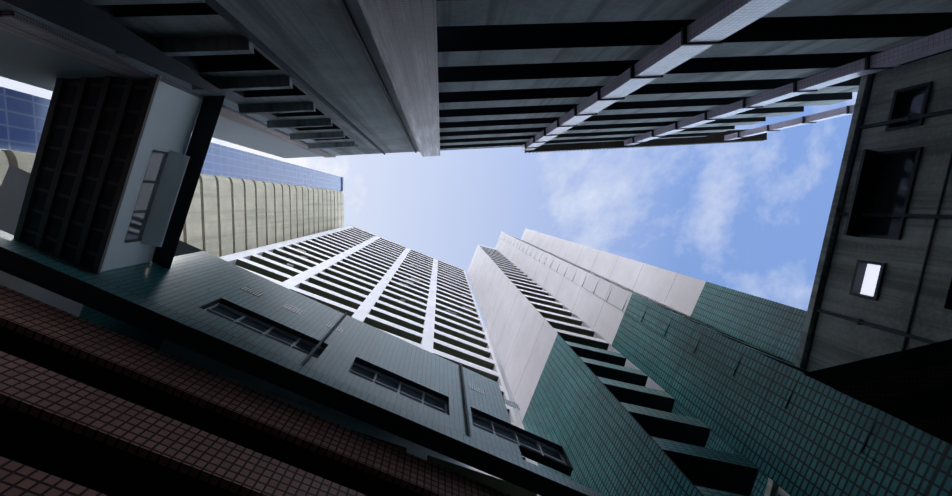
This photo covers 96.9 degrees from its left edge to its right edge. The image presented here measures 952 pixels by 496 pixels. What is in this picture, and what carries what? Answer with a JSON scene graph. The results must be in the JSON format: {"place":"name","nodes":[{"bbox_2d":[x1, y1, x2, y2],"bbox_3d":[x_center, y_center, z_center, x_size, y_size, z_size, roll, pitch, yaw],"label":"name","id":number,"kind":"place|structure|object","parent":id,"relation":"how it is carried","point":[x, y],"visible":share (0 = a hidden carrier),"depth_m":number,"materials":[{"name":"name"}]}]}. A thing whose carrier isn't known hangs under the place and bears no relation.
{"place":"outdoors","nodes":[
{"label":"outdoors","id":0,"kind":"place"},
{"bbox_2d":[0,76,857,329],"label":"sky","id":1,"kind":"structure","parent":0,"point":[751,218],"materials":[{"name":"blue"}]},
{"label":"ground","id":2,"kind":"structure","parent":0,"visible":0},
{"bbox_2d":[0,87,343,256],"bbox_3d":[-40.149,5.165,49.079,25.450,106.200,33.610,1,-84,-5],"label":"building","id":3,"kind":"structure","parent":2,"relation":"on","point":[242,201],"depth_m":48.38,"materials":[{"name":"beige concrete"}]},
{"bbox_2d":[0,285,510,495],"bbox_3d":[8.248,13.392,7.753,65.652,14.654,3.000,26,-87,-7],"label":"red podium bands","id":4,"kind":"object","parent":2,"relation":"on","point":[88,408],"depth_m":10.41,"materials":[{"name":"tile"}]},
{"bbox_2d":[0,164,606,495],"bbox_3d":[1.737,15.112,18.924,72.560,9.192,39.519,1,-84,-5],"label":"building wall","id":5,"kind":"structure","parent":2,"relation":"on","point":[156,306],"depth_m":15.86,"materials":[{"name":"grey tile"}]},
{"bbox_2d":[14,74,224,273],"bbox_3d":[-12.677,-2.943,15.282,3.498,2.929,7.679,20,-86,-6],"label":"building","id":6,"kind":"structure","parent":5,"relation":"on","point":[114,176],"depth_m":14.05,"materials":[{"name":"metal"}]},
{"bbox_2d":[213,225,539,495],"bbox_3d":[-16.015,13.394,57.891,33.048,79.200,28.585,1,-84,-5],"label":"white tower","id":7,"kind":"structure","parent":5,"relation":"on","point":[342,270],"depth_m":46.63,"materials":[{"name":"white concrete"}]},
{"bbox_2d":[286,248,472,314],"bbox_3d":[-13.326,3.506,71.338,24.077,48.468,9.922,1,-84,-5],"label":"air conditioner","id":8,"kind":"object","parent":7,"relation":"attached to","point":[292,266],"visible":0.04,"depth_m":54.61,"materials":[{"name":"white metal"}]},
{"bbox_2d":[204,286,571,475],"bbox_3d":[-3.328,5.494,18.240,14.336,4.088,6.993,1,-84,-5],"label":"windows","id":9,"kind":"structure","parent":5,"relation":"attached to","point":[376,373],"depth_m":17.45,"materials":[{"name":"black glass"}]},
{"bbox_2d":[0,0,951,157],"bbox_3d":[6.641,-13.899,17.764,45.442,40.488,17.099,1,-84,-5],"label":"building","id":10,"kind":"structure","parent":2,"relation":"on","point":[465,74],"depth_m":14.34,"materials":[{"name":"grey concrete"}]},
{"bbox_2d":[2,0,225,93],"bbox_3d":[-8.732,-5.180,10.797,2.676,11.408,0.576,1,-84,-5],"label":"dark building beam","id":11,"kind":"structure","parent":10,"relation":"attached to","point":[84,19],"depth_m":9.33,"materials":[{"name":"grey concrete"}]},
{"bbox_2d":[522,0,951,150],"bbox_3d":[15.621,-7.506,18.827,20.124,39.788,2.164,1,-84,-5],"label":"columns","id":12,"kind":"structure","parent":10,"relation":"attached to","point":[719,22],"depth_m":16.66,"materials":[{"name":"grey concrete"}]},
{"bbox_2d":[205,0,951,495],"bbox_3d":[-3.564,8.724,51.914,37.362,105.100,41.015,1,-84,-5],"label":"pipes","id":13,"kind":"object","parent":2,"relation":"on","point":[839,198],"visible":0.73,"depth_m":19.41,"materials":[{"name":"metal"}]},
{"bbox_2d":[467,228,951,495],"bbox_3d":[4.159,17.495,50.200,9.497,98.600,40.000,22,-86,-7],"label":"building","id":14,"kind":"structure","parent":2,"relation":"on","point":[622,376],"depth_m":22.41,"materials":[{"name":"tile"}]},
{"bbox_2d":[777,51,951,495],"bbox_3d":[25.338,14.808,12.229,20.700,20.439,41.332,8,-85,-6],"label":"concrete building","id":15,"kind":"structure","parent":2,"relation":"on","point":[875,269],"depth_m":17.61,"materials":[{"name":"grey concrete"}]},
{"bbox_2d":[803,339,951,444],"bbox_3d":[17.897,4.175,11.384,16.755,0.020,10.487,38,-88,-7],"label":"brown canopy bands","id":16,"kind":"object","parent":15,"relation":"attached to","point":[912,387],"visible":1,"depth_m":10.73,"materials":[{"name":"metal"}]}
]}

